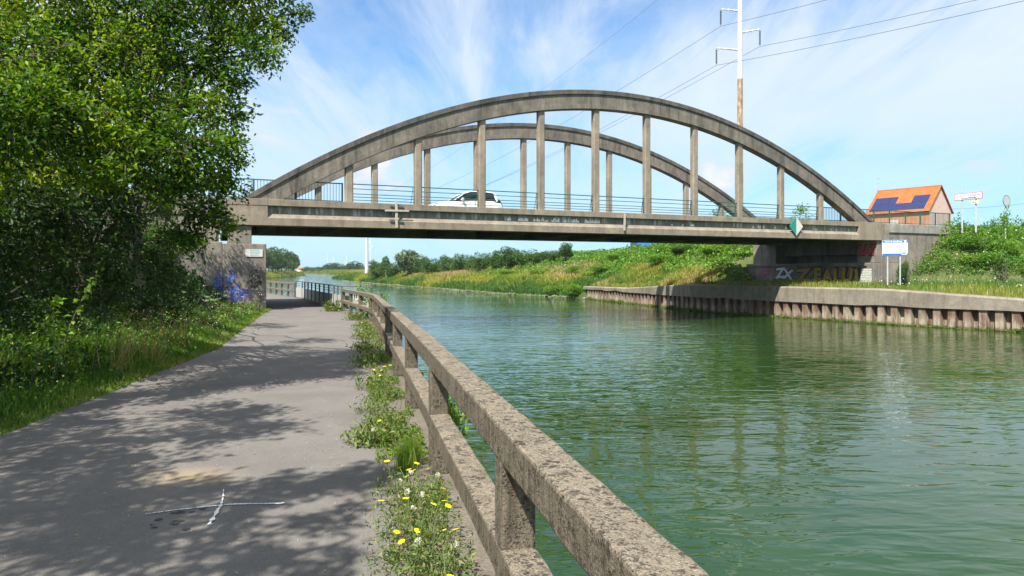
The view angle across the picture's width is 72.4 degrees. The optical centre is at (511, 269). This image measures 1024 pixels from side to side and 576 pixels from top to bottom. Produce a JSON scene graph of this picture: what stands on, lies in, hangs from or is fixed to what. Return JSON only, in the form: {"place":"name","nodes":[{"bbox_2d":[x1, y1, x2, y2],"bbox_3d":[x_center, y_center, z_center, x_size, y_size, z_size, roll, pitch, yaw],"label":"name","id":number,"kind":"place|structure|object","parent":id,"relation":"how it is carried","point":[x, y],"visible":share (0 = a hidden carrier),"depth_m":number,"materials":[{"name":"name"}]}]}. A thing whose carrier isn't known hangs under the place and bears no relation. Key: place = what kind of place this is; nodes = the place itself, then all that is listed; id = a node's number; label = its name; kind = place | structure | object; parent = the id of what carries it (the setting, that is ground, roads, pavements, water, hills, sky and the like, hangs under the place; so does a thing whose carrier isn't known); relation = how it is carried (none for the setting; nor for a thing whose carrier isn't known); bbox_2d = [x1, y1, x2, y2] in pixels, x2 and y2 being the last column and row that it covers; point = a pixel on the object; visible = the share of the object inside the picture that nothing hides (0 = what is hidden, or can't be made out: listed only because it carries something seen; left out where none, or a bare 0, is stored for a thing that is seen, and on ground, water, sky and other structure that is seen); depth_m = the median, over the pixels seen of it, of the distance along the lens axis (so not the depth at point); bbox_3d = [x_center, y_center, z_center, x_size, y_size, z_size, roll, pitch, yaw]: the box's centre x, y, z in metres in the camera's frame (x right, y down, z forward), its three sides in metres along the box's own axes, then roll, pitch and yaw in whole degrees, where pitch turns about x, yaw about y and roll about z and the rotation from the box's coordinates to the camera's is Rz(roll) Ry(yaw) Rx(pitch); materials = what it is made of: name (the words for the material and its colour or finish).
{"place":"outdoors","nodes":[
{"label":"outdoors","id":0,"kind":"place"},
{"bbox_2d":[0,294,413,575],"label":"path","id":1,"kind":"structure","parent":0,"point":[47,513],"depth_m":5.69,"materials":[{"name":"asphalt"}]},
{"bbox_2d":[150,508,205,530],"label":"tar spots","id":2,"kind":"object","parent":1,"relation":"on","point":[174,522],"visible":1,"depth_m":4.57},
{"bbox_2d":[146,489,283,523],"bbox_3d":[-2.023,1.633,4.798,0.671,0.003,0.611,0,0,28],"label":"paint marking","id":3,"kind":"object","parent":1,"relation":"on","point":[215,512],"visible":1,"depth_m":4.84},
{"bbox_2d":[349,388,401,415],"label":"flowering weed","id":4,"kind":"object","parent":1,"relation":"on","point":[376,406],"visible":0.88,"depth_m":8.14,"materials":[{"name":"green plant"}]},
{"bbox_2d":[0,228,1023,431],"bbox_3d":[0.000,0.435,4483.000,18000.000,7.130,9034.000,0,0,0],"label":"ground","id":5,"kind":"structure","parent":0,"point":[741,263],"depth_m":49.22,"materials":[{"name":"plant"}]},
{"bbox_2d":[0,0,53,295],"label":"tree","id":6,"kind":"object","parent":5,"relation":"on","point":[12,67],"visible":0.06,"depth_m":16.46,"materials":[{"name":"green plant"}]},
{"bbox_2d":[30,294,66,381],"bbox_3d":[-6.191,0.972,9.338,0.591,1.308,0.229,0,0,7],"label":"bramble shoot","id":7,"kind":"object","parent":5,"relation":"on","point":[57,299],"visible":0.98,"depth_m":9.34,"materials":[{"name":"green plant"}]},
{"bbox_2d":[53,320,84,380],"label":"bramble shoot","id":8,"kind":"object","parent":5,"relation":"on","point":[70,344],"visible":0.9,"depth_m":9.90,"materials":[{"name":"green plant"}]},
{"bbox_2d":[49,267,104,386],"bbox_3d":[-5.800,0.805,9.308,0.663,1.679,0.212,0,0,-14],"label":"bramble shoot","id":9,"kind":"object","parent":5,"relation":"on","point":[85,296],"visible":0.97,"depth_m":9.29,"materials":[{"name":"green plant"}]},
{"bbox_2d":[0,14,196,300],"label":"tree","id":10,"kind":"object","parent":5,"relation":"on","point":[144,204],"visible":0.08,"depth_m":19.02,"materials":[{"name":"green plant"}]},
{"bbox_2d":[0,144,201,330],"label":"shrub","id":11,"kind":"object","parent":5,"relation":"on","point":[41,211],"visible":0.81,"depth_m":10.55,"materials":[{"name":"green plant"}]},
{"bbox_2d":[0,287,247,409],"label":"verge weeds","id":12,"kind":"object","parent":5,"relation":"on","point":[67,370],"visible":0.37,"depth_m":12.20,"materials":[{"name":"green plant"}]},
{"bbox_2d":[0,162,250,398],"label":"undergrowth","id":13,"kind":"object","parent":5,"relation":"on","point":[208,293],"visible":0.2,"depth_m":14.40,"materials":[{"name":"green plant"}]},
{"bbox_2d":[0,298,273,435],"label":"verge grass","id":14,"kind":"structure","parent":5,"relation":"on","point":[199,346],"depth_m":11.38,"materials":[{"name":"plant"}]},
{"bbox_2d":[0,0,316,331],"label":"tree","id":15,"kind":"object","parent":5,"relation":"on","point":[42,103],"visible":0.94,"depth_m":9.16,"materials":[{"name":"green plant"}]},
{"bbox_2d":[102,158,227,262],"bbox_3d":[-13.272,-1.526,25.837,3.940,6.664,9.305,0,0,-9],"label":"tree","id":16,"kind":"object","parent":5,"relation":"on","point":[162,226],"visible":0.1,"depth_m":26.10,"materials":[{"name":"green plant"}]},
{"bbox_2d":[74,302,257,371],"bbox_3d":[-5.819,1.086,11.266,2.691,1.177,2.121,0,0,25],"label":"grass tussock","id":17,"kind":"object","parent":5,"relation":"on","point":[122,347],"depth_m":11.18,"materials":[{"name":"plant"}]},
{"bbox_2d":[145,305,221,344],"bbox_3d":[-6.882,1.223,15.115,1.509,0.942,1.773,0,0,0],"label":"grass tussock","id":18,"kind":"object","parent":5,"relation":"on","point":[184,326],"depth_m":14.97,"materials":[{"name":"plant"}]},
{"bbox_2d":[128,299,259,365],"bbox_3d":[-5.732,1.117,12.479,1.844,1.155,1.937,0,0,-41],"label":"grass tussock","id":19,"kind":"object","parent":5,"relation":"on","point":[153,338],"depth_m":12.48,"materials":[{"name":"plant"}]},
{"bbox_2d":[187,298,232,329],"bbox_3d":[-8.637,1.314,20.039,1.290,1.045,1.079,0,0,0],"label":"cow parsley","id":20,"kind":"object","parent":5,"relation":"on","point":[213,325],"visible":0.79,"depth_m":19.95,"materials":[{"name":"green plant"}]},
{"bbox_2d":[203,293,242,322],"bbox_3d":[-9.126,1.276,22.053,1.302,1.069,1.310,0,0,0],"label":"cow parsley","id":21,"kind":"object","parent":5,"relation":"on","point":[220,310],"visible":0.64,"depth_m":22.02,"materials":[{"name":"green plant"}]},
{"bbox_2d":[212,291,261,322],"bbox_3d":[-9.500,1.264,23.868,1.672,1.185,1.160,0,0,19],"label":"cow parsley","id":22,"kind":"object","parent":5,"relation":"on","point":[233,306],"visible":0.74,"depth_m":23.97,"materials":[{"name":"green plant"}]},
{"bbox_2d":[224,287,258,316],"bbox_3d":[-10.020,1.255,25.842,1.237,1.221,1.465,0,0,-18],"label":"cow parsley","id":23,"kind":"object","parent":5,"relation":"on","point":[242,307],"visible":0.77,"depth_m":25.95,"materials":[{"name":"green plant"}]},
{"bbox_2d":[243,292,267,314],"bbox_3d":[-10.261,1.406,28.150,1.119,1.046,1.176,0,0,-36],"label":"cow parsley","id":24,"kind":"object","parent":5,"relation":"on","point":[256,309],"visible":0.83,"depth_m":28.05,"materials":[{"name":"green plant"}]},
{"bbox_2d":[266,255,276,270],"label":"tree","id":25,"kind":"object","parent":5,"relation":"on","point":[272,264],"visible":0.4,"depth_m":312.12,"materials":[{"name":"green plant"}]},
{"bbox_2d":[267,247,284,269],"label":"tree","id":26,"kind":"object","parent":5,"relation":"on","point":[277,254],"visible":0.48,"depth_m":330.31,"materials":[{"name":"green plant"}]},
{"bbox_2d":[266,270,304,277],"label":"bank grass","id":27,"kind":"structure","parent":5,"relation":"on","point":[280,273],"depth_m":324.36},
{"bbox_2d":[279,248,295,270],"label":"tree","id":28,"kind":"object","parent":5,"relation":"on","point":[289,254],"visible":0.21,"depth_m":350.07,"materials":[{"name":"green plant"}]},
{"bbox_2d":[300,269,369,274],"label":"bank grass","id":29,"kind":"structure","parent":5,"relation":"on","point":[333,272],"depth_m":516.05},
{"bbox_2d":[345,261,363,269],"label":"tree","id":30,"kind":"object","parent":5,"relation":"on","point":[350,265],"visible":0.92,"depth_m":558.44,"materials":[{"name":"green plant"}]},
{"bbox_2d":[357,285,373,318],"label":"shrub","id":31,"kind":"object","parent":5,"relation":"on","point":[367,312],"visible":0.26,"depth_m":27.55,"materials":[{"name":"green plant"}]},
{"bbox_2d":[365,238,368,272],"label":"pylon","id":32,"kind":"object","parent":5,"relation":"on","point":[366,255],"visible":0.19,"depth_m":189.64,"materials":[{"name":"metal"}]},
{"bbox_2d":[367,259,381,279],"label":"shrub","id":33,"kind":"object","parent":5,"relation":"on","point":[374,265],"visible":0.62,"depth_m":168.97,"materials":[{"name":"green plant"}]},
{"bbox_2d":[266,292,494,575],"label":"gravel edge","id":34,"kind":"object","parent":5,"relation":"on","point":[483,566],"visible":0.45,"depth_m":4.95,"materials":[{"name":"gravel"}]},
{"bbox_2d":[266,281,294,296],"bbox_3d":[-17.945,1.550,53.656,0.217,1.318,12.416,0,0,-29],"label":"concrete railing","id":35,"kind":"object","parent":34,"relation":"on","point":[281,289],"visible":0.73,"depth_m":52.19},
{"bbox_2d":[295,281,371,308],"bbox_3d":[-11.050,1.317,39.757,1.133,1.150,18.189,0,0,-27],"label":"steel fence","id":36,"kind":"object","parent":34,"relation":"on","point":[314,295],"visible":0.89,"depth_m":38.40,"materials":[{"name":"metal"}]},
{"bbox_2d":[321,299,345,311],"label":"weed","id":37,"kind":"object","parent":34,"relation":"on","point":[330,305],"visible":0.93,"depth_m":31.32,"materials":[{"name":"green plant"}]},
{"bbox_2d":[341,310,368,320],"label":"weed","id":38,"kind":"object","parent":34,"relation":"on","point":[355,316],"visible":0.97,"depth_m":25.49,"materials":[{"name":"green plant"}]},
{"bbox_2d":[349,321,369,330],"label":"flowering weed","id":39,"kind":"object","parent":34,"relation":"on","point":[359,328],"visible":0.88,"depth_m":20.54,"materials":[{"name":"green plant"}]},
{"bbox_2d":[349,329,374,339],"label":"flowering weed","id":40,"kind":"object","parent":34,"relation":"on","point":[359,334],"visible":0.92,"depth_m":17.73,"materials":[{"name":"green plant"}]},
{"bbox_2d":[346,352,379,368],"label":"flowering weed","id":41,"kind":"object","parent":34,"relation":"on","point":[365,364],"visible":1,"depth_m":12.15,"materials":[{"name":"green plant"}]},
{"bbox_2d":[346,339,379,352],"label":"flowering weed","id":42,"kind":"object","parent":34,"relation":"on","point":[359,346],"visible":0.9,"depth_m":14.79,"materials":[{"name":"green plant"}]},
{"bbox_2d":[353,347,387,363],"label":"flowering weed","id":43,"kind":"object","parent":34,"relation":"on","point":[380,356],"visible":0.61,"depth_m":12.86,"materials":[{"name":"green plant"}]},
{"bbox_2d":[340,417,410,447],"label":"flowering weed","id":44,"kind":"object","parent":34,"relation":"on","point":[370,433],"visible":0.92,"depth_m":6.60,"materials":[{"name":"green plant"}]},
{"bbox_2d":[355,369,396,390],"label":"flowering weed","id":45,"kind":"object","parent":34,"relation":"on","point":[371,382],"visible":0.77,"depth_m":9.83,"materials":[{"name":"green plant"}]},
{"bbox_2d":[353,407,414,431],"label":"flowering weed","id":46,"kind":"object","parent":34,"relation":"on","point":[388,418],"visible":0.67,"depth_m":7.36,"materials":[{"name":"green plant"}]},
{"bbox_2d":[372,366,400,399],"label":"flowering weed","id":47,"kind":"object","parent":34,"relation":"on","point":[384,391],"visible":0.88,"depth_m":8.96,"materials":[{"name":"green plant"}]},
{"bbox_2d":[363,447,445,515],"bbox_3d":[-0.747,1.511,5.026,0.532,0.314,0.756,0,0,0],"label":"flowering weed","id":48,"kind":"object","parent":34,"relation":"on","point":[406,481],"visible":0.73,"depth_m":4.93,"materials":[{"name":"green plant"}]},
{"bbox_2d":[360,322,451,575],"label":"weed mat","id":49,"kind":"object","parent":34,"relation":"on","point":[412,428],"visible":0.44,"depth_m":6.89,"materials":[{"name":"green plant"}]},
{"bbox_2d":[365,460,452,541],"bbox_3d":[-0.640,1.470,4.520,0.516,0.407,0.624,0,0,0],"label":"flowering weed","id":50,"kind":"object","parent":34,"relation":"on","point":[420,496],"visible":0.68,"depth_m":4.51,"materials":[{"name":"green plant"}]},
{"bbox_2d":[393,431,424,472],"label":"grass tuft","id":51,"kind":"object","parent":34,"relation":"on","point":[406,457],"visible":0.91,"depth_m":5.76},
{"bbox_2d":[360,488,463,575],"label":"flowering weed","id":52,"kind":"object","parent":34,"relation":"on","point":[426,534],"visible":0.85,"depth_m":4.03,"materials":[{"name":"green plant"}]},
{"bbox_2d":[369,503,477,575],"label":"flowering weed","id":53,"kind":"object","parent":34,"relation":"on","point":[445,567],"visible":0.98,"depth_m":3.65,"materials":[{"name":"green plant"}]},
{"bbox_2d":[341,289,709,575],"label":"concrete railing","id":54,"kind":"object","parent":34,"relation":"on","point":[599,527],"visible":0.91,"depth_m":2.90,"materials":[{"name":"concrete"}]},
{"bbox_2d":[376,256,392,275],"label":"shrub","id":55,"kind":"object","parent":5,"relation":"on","point":[381,270],"visible":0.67,"depth_m":164.84,"materials":[{"name":"green plant"}]},
{"bbox_2d":[383,261,400,276],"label":"shrub","id":56,"kind":"object","parent":5,"relation":"on","point":[390,271],"visible":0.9,"depth_m":159.44,"materials":[{"name":"green plant"}]},
{"bbox_2d":[393,249,425,273],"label":"willow","id":57,"kind":"object","parent":5,"relation":"on","point":[404,262],"visible":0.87,"depth_m":148.53,"materials":[{"name":"green plant"}]},
{"bbox_2d":[411,256,430,272],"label":"shrub","id":58,"kind":"object","parent":5,"relation":"on","point":[417,264],"visible":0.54,"depth_m":147.35,"materials":[{"name":"green plant"}]},
{"bbox_2d":[420,256,444,273],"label":"shrub","id":59,"kind":"object","parent":5,"relation":"on","point":[432,267],"visible":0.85,"depth_m":141.46,"materials":[{"name":"green plant"}]},
{"bbox_2d":[421,372,468,436],"bbox_3d":[-1.097,2.376,9.396,0.941,1.951,0.975,0,0,-15],"label":"shrub","id":60,"kind":"object","parent":5,"relation":"on","point":[453,411],"visible":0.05,"depth_m":9.29,"materials":[{"name":"green plant"}]},
{"bbox_2d":[438,253,454,271],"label":"shrub","id":61,"kind":"object","parent":5,"relation":"on","point":[447,260],"visible":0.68,"depth_m":137.11,"materials":[{"name":"green plant"}]},
{"bbox_2d":[448,252,468,270],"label":"shrub","id":62,"kind":"object","parent":5,"relation":"on","point":[459,263],"visible":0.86,"depth_m":133.04,"materials":[{"name":"green plant"}]},
{"bbox_2d":[343,280,586,298],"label":"bank stones","id":63,"kind":"object","parent":5,"relation":"on","point":[554,295],"visible":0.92,"depth_m":101.90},
{"bbox_2d":[464,255,480,269],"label":"shrub","id":64,"kind":"object","parent":5,"relation":"on","point":[470,261],"visible":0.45,"depth_m":127.34,"materials":[{"name":"green plant"}]},
{"bbox_2d":[471,251,491,271],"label":"shrub","id":65,"kind":"object","parent":5,"relation":"on","point":[482,262],"visible":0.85,"depth_m":123.37,"materials":[{"name":"green plant"}]},
{"bbox_2d":[488,250,502,267],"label":"shrub","id":66,"kind":"object","parent":5,"relation":"on","point":[493,260],"visible":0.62,"depth_m":119.07,"materials":[{"name":"green plant"}]},
{"bbox_2d":[332,260,669,295],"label":"bank grass","id":67,"kind":"structure","parent":5,"relation":"on","point":[468,280],"depth_m":98.69,"materials":[{"name":"plant"}]},
{"bbox_2d":[62,90,949,307],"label":"arch bridge","id":68,"kind":"structure","parent":5,"relation":"on","point":[818,247],"depth_m":41.73,"materials":[{"name":"concrete"}]},
{"bbox_2d":[245,249,262,256],"bbox_3d":[-11.861,-0.770,32.172,0.760,0.340,0.025,0,0,-24],"label":"sign","id":69,"kind":"object","parent":68,"relation":"attached to","point":[253,252],"depth_m":32.17,"materials":[{"name":"white metal"}]},
{"bbox_2d":[385,201,408,227],"bbox_3d":[-5.713,-2.760,34.743,1.222,1.343,0.128,0,0,-24],"label":"sign bracket","id":70,"kind":"object","parent":68,"relation":"attached to","point":[396,211],"visible":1,"depth_m":34.71,"materials":[{"name":"metal"}]},
{"bbox_2d":[789,217,802,235],"bbox_3d":[18.454,-2.820,45.543,1.160,1.240,0.121,0,0,-24],"label":"diamond sign","id":71,"kind":"object","parent":68,"relation":"attached to","point":[795,226],"visible":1,"depth_m":45.49,"materials":[{"name":"green metal"}]},
{"bbox_2d":[500,246,518,267],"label":"shrub","id":72,"kind":"object","parent":5,"relation":"on","point":[507,257],"visible":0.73,"depth_m":113.26,"materials":[{"name":"green plant"}]},
{"bbox_2d":[511,249,536,266],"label":"shrub","id":73,"kind":"object","parent":5,"relation":"on","point":[521,258],"visible":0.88,"depth_m":109.41,"materials":[{"name":"green plant"}]},
{"bbox_2d":[528,250,550,261],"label":"shrub","id":74,"kind":"object","parent":5,"relation":"on","point":[538,255],"visible":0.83,"depth_m":107.52,"materials":[{"name":"green plant"}]},
{"bbox_2d":[543,285,563,294],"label":"shrub","id":75,"kind":"object","parent":5,"relation":"on","point":[550,289],"visible":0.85,"depth_m":83.15,"materials":[{"name":"green plant"}]},
{"bbox_2d":[546,250,561,261],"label":"shrub","id":76,"kind":"object","parent":5,"relation":"on","point":[553,254],"visible":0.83,"depth_m":103.52,"materials":[{"name":"green plant"}]},
{"bbox_2d":[558,242,572,261],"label":"tree","id":77,"kind":"object","parent":5,"relation":"on","point":[566,249],"visible":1,"depth_m":99.70,"materials":[{"name":"green plant"}]},
{"bbox_2d":[563,283,584,296],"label":"shrub","id":78,"kind":"object","parent":5,"relation":"on","point":[571,287],"visible":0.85,"depth_m":78.46,"materials":[{"name":"green plant"}]},
{"bbox_2d":[440,243,752,280],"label":"brambles","id":79,"kind":"object","parent":5,"relation":"on","point":[648,249],"visible":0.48,"depth_m":80.15,"materials":[{"name":"green plant"}]},
{"bbox_2d":[589,263,614,271],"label":"shrub","id":80,"kind":"object","parent":5,"relation":"on","point":[601,267],"visible":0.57,"depth_m":83.57,"materials":[{"name":"green plant"}]},
{"bbox_2d":[583,264,729,291],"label":"quay grass","id":81,"kind":"structure","parent":5,"relation":"on","point":[694,275],"depth_m":63.89,"materials":[{"name":"plant"}]},
{"bbox_2d":[638,253,684,264],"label":"shrub","id":82,"kind":"object","parent":5,"relation":"on","point":[655,259],"visible":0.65,"depth_m":71.38,"materials":[{"name":"green plant"}]},
{"bbox_2d":[671,245,700,252],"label":"shrub","id":83,"kind":"object","parent":5,"relation":"on","point":[681,249],"visible":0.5,"depth_m":71.52,"materials":[{"name":"green plant"}]},
{"bbox_2d":[697,244,732,253],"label":"shrub","id":84,"kind":"object","parent":5,"relation":"on","point":[711,247],"visible":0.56,"depth_m":65.56,"materials":[{"name":"green plant"}]},
{"bbox_2d":[715,0,760,204],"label":"pylon","id":85,"kind":"object","parent":5,"relation":"on","point":[740,69],"visible":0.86,"depth_m":74.79,"materials":[{"name":"metal"}]},
{"bbox_2d":[760,0,974,46],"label":"power cable","id":86,"kind":"object","parent":85,"relation":"attached to","point":[875,22],"visible":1,"depth_m":63.91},
{"bbox_2d":[719,1,1021,64],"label":"power cable","id":87,"kind":"object","parent":85,"relation":"attached to","point":[878,33],"visible":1,"depth_m":59.98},
{"bbox_2d":[583,284,1023,332],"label":"quay wall","id":88,"kind":"structure","parent":5,"relation":"on","point":[921,308],"depth_m":43.16,"materials":[{"name":"concrete"}]},
{"bbox_2d":[587,296,1023,332],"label":"waterline moss","id":89,"kind":"object","parent":88,"relation":"attached to","point":[745,313],"visible":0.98,"depth_m":45.73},
{"bbox_2d":[792,203,815,219],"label":"sapling","id":90,"kind":"object","parent":5,"relation":"on","point":[802,211],"visible":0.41,"depth_m":65.85,"materials":[{"name":"green plant"}]},
{"bbox_2d":[601,267,1023,297],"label":"quay grass","id":91,"kind":"structure","parent":5,"relation":"on","point":[968,285],"depth_m":44.48,"materials":[{"name":"plant"}]},
{"bbox_2d":[882,240,907,284],"bbox_3d":[23.535,-0.436,43.033,1.420,2.770,0.141,0,0,14],"label":"information board","id":92,"kind":"object","parent":91,"relation":"on","point":[895,247],"visible":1,"depth_m":42.98,"materials":[{"name":"metal"}]},
{"bbox_2d":[895,258,910,286],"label":"shrub","id":93,"kind":"object","parent":5,"relation":"on","point":[904,269],"visible":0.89,"depth_m":44.41,"materials":[{"name":"green plant"}]},
{"bbox_2d":[867,185,953,225],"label":"house","id":94,"kind":"structure","parent":5,"relation":"on","point":[934,198],"depth_m":77.39,"materials":[{"name":"tile"}]},
{"bbox_2d":[937,233,986,247],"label":"shrub","id":95,"kind":"object","parent":5,"relation":"on","point":[971,240],"visible":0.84,"depth_m":49.44,"materials":[{"name":"green plant"}]},
{"bbox_2d":[910,212,1023,274],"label":"brambles","id":96,"kind":"object","parent":5,"relation":"on","point":[1018,259],"visible":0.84,"depth_m":49.74,"materials":[{"name":"green plant"}]},
{"bbox_2d":[954,189,982,232],"bbox_3d":[32.634,-4.225,50.028,0.164,3.150,2.000,0,0,-24],"label":"town sign","id":97,"kind":"object","parent":5,"relation":"on","point":[962,196],"visible":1,"depth_m":50.03,"materials":[{"name":"white metal"}]},
{"bbox_2d":[956,252,1003,266],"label":"shrub","id":98,"kind":"object","parent":5,"relation":"on","point":[972,257],"visible":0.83,"depth_m":47.91,"materials":[{"name":"green plant"}]},
{"bbox_2d":[980,238,1023,254],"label":"shrub","id":99,"kind":"object","parent":5,"relation":"on","point":[1010,247],"visible":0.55,"depth_m":49.11,"materials":[{"name":"green plant"}]},
{"bbox_2d":[991,226,1014,237],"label":"shrub","id":100,"kind":"object","parent":5,"relation":"on","point":[1002,230],"visible":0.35,"depth_m":51.65,"materials":[{"name":"green plant"}]},
{"bbox_2d":[1003,194,1009,238],"bbox_3d":[33.892,-3.661,48.040,0.774,3.060,0.124,0,0,-23],"label":"round sign","id":101,"kind":"object","parent":5,"relation":"on","point":[1006,200],"visible":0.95,"depth_m":48.03,"materials":[{"name":"metal"}]},
{"bbox_2d":[995,205,1021,281],"bbox_3d":[32.163,-1.433,45.442,1.452,5.714,1.190,0,0,20],"label":"sapling","id":102,"kind":"object","parent":5,"relation":"on","point":[1004,245],"visible":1,"depth_m":45.42,"materials":[{"name":"green plant"}]},
{"bbox_2d":[1,0,1023,269],"label":"sky","id":103,"kind":"structure","parent":0,"point":[941,102],"materials":[{"name":"blue"}]},
{"bbox_2d":[266,273,1023,575],"bbox_3d":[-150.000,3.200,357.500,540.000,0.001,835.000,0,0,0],"label":"water","id":104,"kind":"structure","parent":0,"point":[717,444],"depth_m":14.66,"materials":[{"name":"liquid"}]},
{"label":"road","id":105,"kind":"structure","parent":0,"visible":0},
{"bbox_2d":[430,191,502,207],"bbox_3d":[-2.860,-3.925,42.600,4.400,1.710,2.192,0,0,-24],"label":"car","id":106,"kind":"object","parent":105,"relation":"on","point":[471,198],"visible":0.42,"depth_m":41.99,"materials":[{"name":"white paint"}]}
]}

